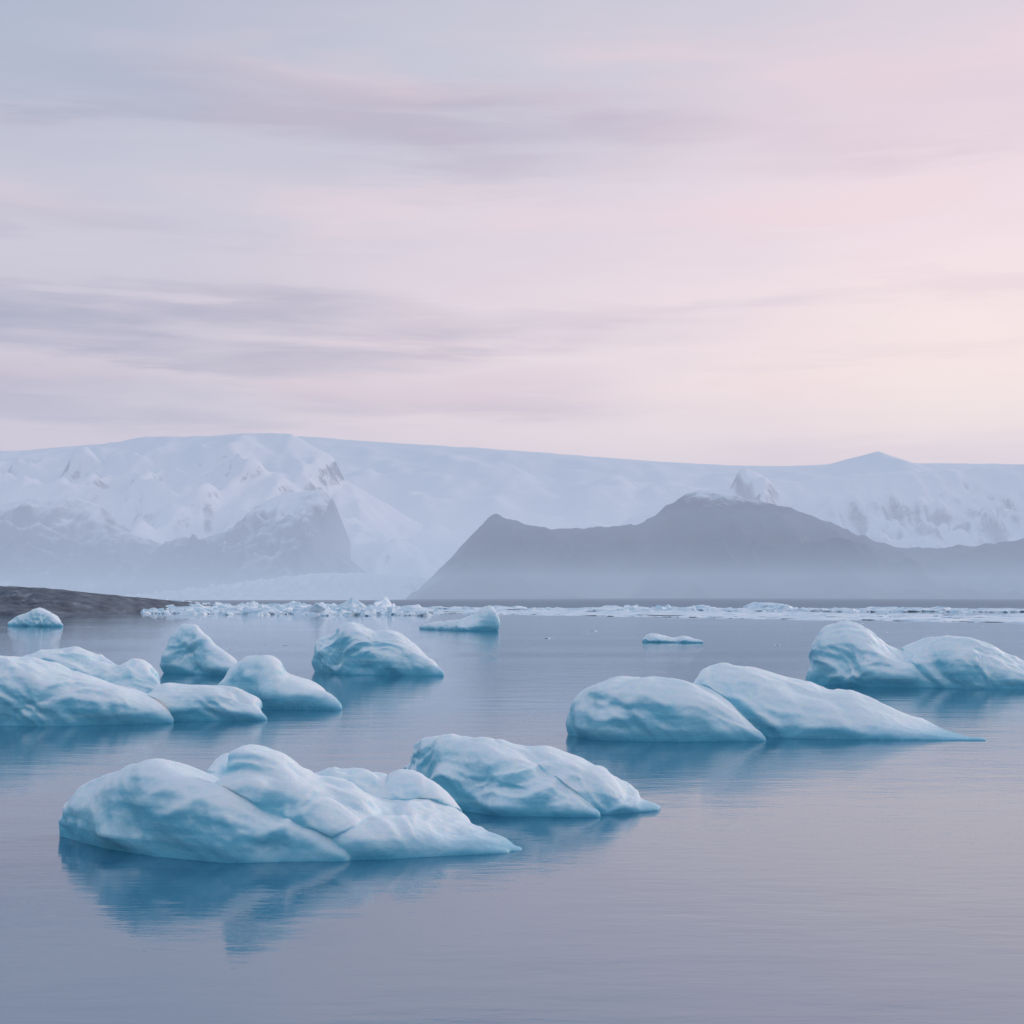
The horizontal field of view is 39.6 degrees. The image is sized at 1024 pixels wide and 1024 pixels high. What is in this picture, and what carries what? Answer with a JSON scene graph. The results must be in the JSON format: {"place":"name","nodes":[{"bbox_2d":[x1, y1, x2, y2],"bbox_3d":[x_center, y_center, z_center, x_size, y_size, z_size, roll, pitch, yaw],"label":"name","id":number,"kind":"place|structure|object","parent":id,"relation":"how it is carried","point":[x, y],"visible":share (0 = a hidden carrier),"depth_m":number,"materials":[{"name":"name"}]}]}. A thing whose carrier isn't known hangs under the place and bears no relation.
{"place":"outdoors","nodes":[
{"label":"outdoors","id":0,"kind":"place"},
{"bbox_2d":[0,586,212,614],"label":"moraine hill","id":1,"kind":"structure","parent":0,"point":[15,600],"depth_m":755.11,"materials":[{"name":"grey stone"}]},
{"bbox_2d":[0,490,365,595],"bbox_3d":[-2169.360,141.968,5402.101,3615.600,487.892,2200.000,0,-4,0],"label":"rocky ridge","id":2,"kind":"structure","parent":0,"point":[73,544],"depth_m":5041.11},
{"bbox_2d":[0,433,444,578],"bbox_3d":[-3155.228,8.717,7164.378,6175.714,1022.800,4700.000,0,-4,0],"label":"snowy mountain","id":3,"kind":"structure","parent":0,"point":[162,489],"depth_m":7003.24,"materials":[{"name":"white snow"}]},
{"bbox_2d":[125,572,428,599],"bbox_3d":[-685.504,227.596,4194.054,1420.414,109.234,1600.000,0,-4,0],"label":"glacier tongue","id":4,"kind":"object","parent":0,"point":[342,586],"visible":0.53,"depth_m":3793.89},
{"bbox_2d":[0,607,1023,1023],"bbox_3d":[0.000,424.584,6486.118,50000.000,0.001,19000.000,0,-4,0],"label":"water","id":5,"kind":"structure","parent":0,"point":[816,881],"depth_m":26.44,"materials":[{"name":"blue liquid"}]},
{"bbox_2d":[7,607,62,626],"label":"iceberg","id":6,"kind":"object","parent":5,"relation":"on","point":[39,617],"visible":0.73,"depth_m":317.43,"materials":[{"name":"ice"}]},
{"bbox_2d":[0,646,266,725],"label":"iceberg","id":7,"kind":"object","parent":5,"relation":"on","point":[72,686],"visible":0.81,"depth_m":59.86,"materials":[{"name":"blue ice"}]},
{"bbox_2d":[160,624,341,709],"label":"iceberg","id":8,"kind":"object","parent":5,"relation":"on","point":[269,681],"visible":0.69,"depth_m":69.50,"materials":[{"name":"blue ice"}]},
{"bbox_2d":[59,744,521,862],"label":"iceberg","id":9,"kind":"object","parent":5,"relation":"on","point":[251,803],"visible":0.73,"depth_m":28.39,"materials":[{"name":"blue ice"}]},
{"bbox_2d":[311,622,443,675],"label":"iceberg","id":10,"kind":"object","parent":5,"relation":"on","point":[350,648],"visible":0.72,"depth_m":100.66,"materials":[{"name":"blue ice"}]},
{"bbox_2d":[419,605,499,630],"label":"iceberg","id":11,"kind":"object","parent":5,"relation":"on","point":[485,618],"visible":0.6,"depth_m":265.01,"materials":[{"name":"ice"}]},
{"bbox_2d":[404,734,660,816],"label":"iceberg","id":12,"kind":"object","parent":5,"relation":"on","point":[491,776],"visible":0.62,"depth_m":34.30,"materials":[{"name":"blue ice"}]},
{"bbox_2d":[141,596,1023,649],"bbox_3d":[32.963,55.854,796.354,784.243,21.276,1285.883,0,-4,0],"label":"ice floes","id":13,"kind":"object","parent":5,"relation":"on","point":[352,606],"visible":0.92,"depth_m":740.76,"materials":[{"name":"white ice"}]},
{"bbox_2d":[642,633,702,642],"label":"iceberg","id":14,"kind":"object","parent":5,"relation":"on","point":[651,637],"visible":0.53,"depth_m":185.91,"materials":[{"name":"white ice"}]},
{"bbox_2d":[566,663,985,741],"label":"iceberg","id":15,"kind":"object","parent":5,"relation":"on","point":[719,702],"visible":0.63,"depth_m":53.02,"materials":[{"name":"blue ice"}]},
{"bbox_2d":[805,620,1023,688],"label":"iceberg","id":16,"kind":"object","parent":5,"relation":"on","point":[846,653],"visible":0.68,"depth_m":85.86,"materials":[{"name":"blue ice"}]},
{"bbox_2d":[0,0,1023,465],"label":"sky","id":17,"kind":"structure","parent":0,"point":[720,232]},
{"bbox_2d":[22,436,1023,562],"bbox_3d":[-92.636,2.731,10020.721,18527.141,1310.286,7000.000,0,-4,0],"label":"glacier ice cap","id":18,"kind":"object","parent":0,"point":[451,500],"visible":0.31,"depth_m":9552.16,"materials":[{"name":"white snow"}]},
{"bbox_2d":[184,598,1023,606],"bbox_3d":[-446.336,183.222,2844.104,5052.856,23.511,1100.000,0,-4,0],"label":"shore","id":19,"kind":"structure","parent":0,"point":[730,602],"depth_m":2364.68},
{"bbox_2d":[405,490,1023,598],"bbox_3d":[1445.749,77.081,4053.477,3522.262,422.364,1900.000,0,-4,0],"label":"dark mountain","id":20,"kind":"structure","parent":0,"point":[701,544],"depth_m":3650.51,"materials":[{"name":"grey stone"}]},
{"bbox_2d":[618,465,1023,547],"bbox_3d":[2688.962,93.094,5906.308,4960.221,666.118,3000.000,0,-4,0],"label":"snowy mountain","id":21,"kind":"structure","parent":0,"point":[945,508],"depth_m":5794.44,"materials":[{"name":"white snow"}]}
]}

